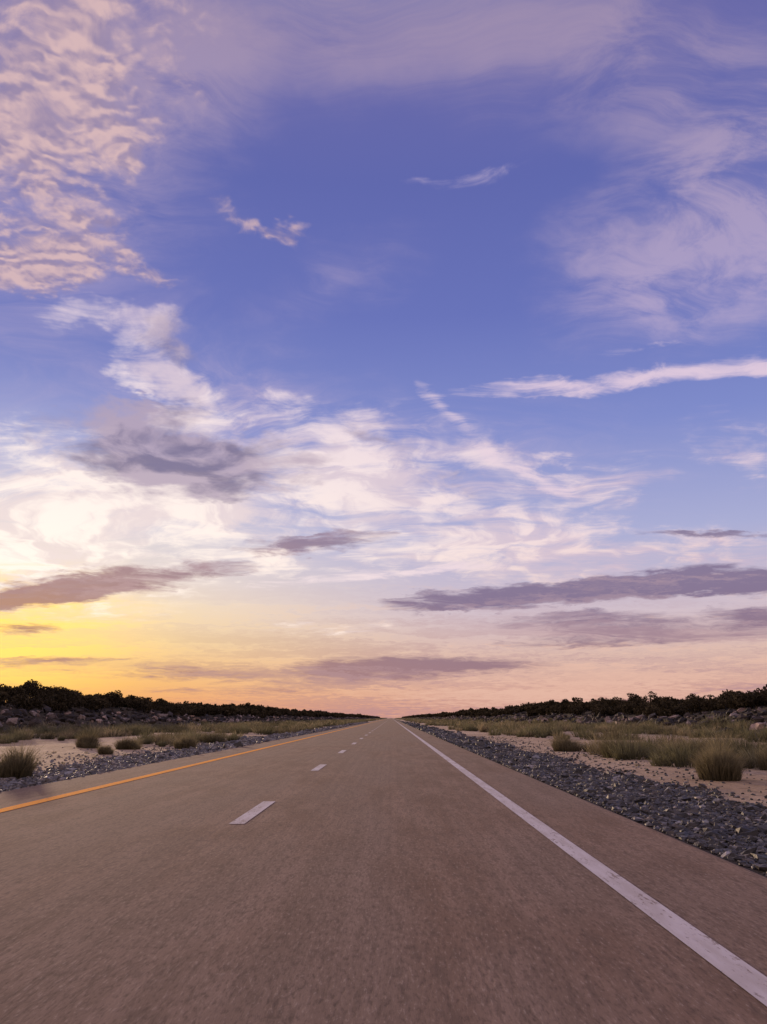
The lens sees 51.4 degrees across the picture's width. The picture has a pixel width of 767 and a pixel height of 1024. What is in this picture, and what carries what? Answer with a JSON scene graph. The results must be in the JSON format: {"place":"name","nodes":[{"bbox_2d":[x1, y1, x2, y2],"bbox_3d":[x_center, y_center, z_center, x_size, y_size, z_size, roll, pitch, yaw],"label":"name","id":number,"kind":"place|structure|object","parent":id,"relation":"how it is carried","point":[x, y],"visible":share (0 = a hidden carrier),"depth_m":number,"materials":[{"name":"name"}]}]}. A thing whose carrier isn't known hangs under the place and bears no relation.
{"place":"outdoors","nodes":[
{"label":"outdoors","id":0,"kind":"place"},
{"bbox_2d":[0,718,766,1023],"bbox_3d":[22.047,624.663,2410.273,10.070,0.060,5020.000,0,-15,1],"label":"asphalt road","id":1,"kind":"structure","parent":0,"point":[390,871],"depth_m":5.63,"materials":[{"name":"grey asphalt"}]},
{"bbox_2d":[0,721,376,812],"bbox_3d":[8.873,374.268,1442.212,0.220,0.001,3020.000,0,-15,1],"label":"yellow edge line","id":2,"kind":"object","parent":1,"relation":"on","point":[61,796],"visible":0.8,"depth_m":15.63,"materials":[{"name":"paint"}]},
{"bbox_2d":[229,722,384,823],"bbox_3d":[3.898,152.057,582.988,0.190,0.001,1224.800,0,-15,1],"label":"white lane dashes","id":3,"kind":"object","parent":1,"relation":"on","point":[251,813],"visible":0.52,"depth_m":11.07,"materials":[{"name":"paint"}]},
{"bbox_2d":[393,719,766,1005],"bbox_3d":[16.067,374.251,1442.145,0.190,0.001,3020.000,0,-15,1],"label":"white edge line","id":4,"kind":"object","parent":1,"relation":"on","point":[752,981],"visible":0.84,"depth_m":5.29,"materials":[{"name":"paint"}]},
{"bbox_2d":[0,702,766,877],"bbox_3d":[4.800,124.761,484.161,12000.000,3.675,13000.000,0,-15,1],"label":"desert ground","id":5,"kind":"structure","parent":0,"point":[757,785],"depth_m":31.50,"materials":[{"name":"beige sand"}]},
{"bbox_2d":[0,735,46,778],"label":"desert shrub","id":6,"kind":"object","parent":5,"relation":"on","point":[17,765],"visible":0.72,"depth_m":17.80,"materials":[{"name":"green plant"}]},
{"bbox_2d":[71,731,104,748],"bbox_3d":[-12.923,9.808,34.816,1.647,1.018,2.499,10,-18,-35],"label":"desert shrub","id":7,"kind":"object","parent":5,"relation":"on","point":[90,741],"visible":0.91,"depth_m":34.53,"materials":[{"name":"green plant"}]},
{"bbox_2d":[94,744,115,754],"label":"desert shrub","id":8,"kind":"object","parent":5,"relation":"on","point":[102,750],"visible":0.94,"depth_m":28.73,"materials":[{"name":"green plant"}]},
{"bbox_2d":[111,735,143,749],"bbox_3d":[-10.847,9.772,33.838,1.707,0.645,1.432,0,-15,1],"label":"desert shrub","id":9,"kind":"object","parent":5,"relation":"on","point":[126,744],"visible":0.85,"depth_m":33.59,"materials":[{"name":"green plant"}]},
{"bbox_2d":[0,704,363,731],"bbox_3d":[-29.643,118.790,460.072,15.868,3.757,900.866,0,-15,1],"label":"boulder rubble","id":10,"kind":"object","parent":5,"relation":"on","point":[71,717],"visible":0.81,"depth_m":97.29,"materials":[{"name":"stone"}]},
{"bbox_2d":[0,722,367,791],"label":"gravel bed","id":11,"kind":"object","parent":5,"relation":"on","point":[61,772],"visible":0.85,"depth_m":24.64,"materials":[{"name":"grey gravel"}]},
{"bbox_2d":[170,732,199,748],"bbox_3d":[-8.614,9.945,34.723,1.440,0.788,1.175,8,-17,-28],"label":"desert shrub","id":12,"kind":"object","parent":5,"relation":"on","point":[186,742],"visible":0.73,"depth_m":34.55,"materials":[{"name":"green plant"}]},
{"bbox_2d":[0,679,379,717],"bbox_3d":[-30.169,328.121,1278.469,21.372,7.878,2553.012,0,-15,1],"label":"distant tree line","id":13,"kind":"object","parent":5,"relation":"on","point":[33,694],"visible":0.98,"depth_m":113.44,"materials":[{"name":"green plant"}]},
{"bbox_2d":[0,713,766,769],"bbox_3d":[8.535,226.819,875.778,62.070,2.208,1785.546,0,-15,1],"label":"desert grass","id":14,"kind":"structure","parent":5,"relation":"on","point":[535,728],"depth_m":54.74,"materials":[{"name":"green plant"}]},
{"bbox_2d":[544,731,583,751],"bbox_3d":[7.320,9.148,32.036,1.892,0.964,2.470,-7,-16,27],"label":"desert shrub","id":15,"kind":"object","parent":5,"relation":"on","point":[562,745],"visible":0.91,"depth_m":31.62,"materials":[{"name":"green plant"}]},
{"bbox_2d":[401,684,766,717],"bbox_3d":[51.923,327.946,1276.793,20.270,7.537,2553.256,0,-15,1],"label":"distant tree line","id":16,"kind":"object","parent":5,"relation":"on","point":[636,704],"visible":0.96,"depth_m":122.08,"materials":[{"name":"green plant"}]},
{"bbox_2d":[402,721,766,876],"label":"gravel bed","id":17,"kind":"object","parent":5,"relation":"on","point":[681,812],"visible":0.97,"depth_m":12.92,"materials":[{"name":"grey gravel"}]},
{"bbox_2d":[416,706,766,732],"bbox_3d":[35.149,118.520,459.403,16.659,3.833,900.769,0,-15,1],"label":"boulder rubble","id":18,"kind":"object","parent":5,"relation":"on","point":[746,714],"visible":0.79,"depth_m":93.53,"materials":[{"name":"stone"}]},
{"bbox_2d":[592,734,647,757],"bbox_3d":[7.879,7.713,26.700,1.994,1.024,2.190,-10,-18,35],"label":"desert shrub","id":19,"kind":"object","parent":5,"relation":"on","point":[603,747],"visible":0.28,"depth_m":26.52,"materials":[{"name":"green plant"}]},
{"bbox_2d":[656,730,742,761],"bbox_3d":[9.338,6.997,23.930,2.948,1.030,2.146,0,-15,1],"label":"desert shrub","id":20,"kind":"object","parent":5,"relation":"on","point":[696,743],"visible":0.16,"depth_m":23.82,"materials":[{"name":"green plant"}]},
{"bbox_2d":[687,733,749,780],"bbox_3d":[7.220,5.218,17.196,1.528,1.109,1.680,0,-15,1],"label":"desert shrub","id":21,"kind":"object","parent":5,"relation":"on","point":[716,766],"visible":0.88,"depth_m":16.84,"materials":[{"name":"green plant"}]},
{"bbox_2d":[688,742,749,766],"bbox_3d":[8.599,6.262,20.558,1.738,0.758,1.335,-2,-15,10],"label":"desert shrub","id":22,"kind":"object","parent":5,"relation":"on","point":[697,759],"visible":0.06,"depth_m":20.44,"materials":[{"name":"green plant"}]},
{"bbox_2d":[742,742,766,770],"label":"desert shrub","id":23,"kind":"object","parent":5,"relation":"on","point":[761,765],"visible":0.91,"depth_m":20.42,"materials":[{"name":"green plant"}]},
{"bbox_2d":[0,0,766,717],"label":"sky","id":24,"kind":"structure","parent":0,"point":[381,358],"materials":[{"name":"blue"}]}
]}

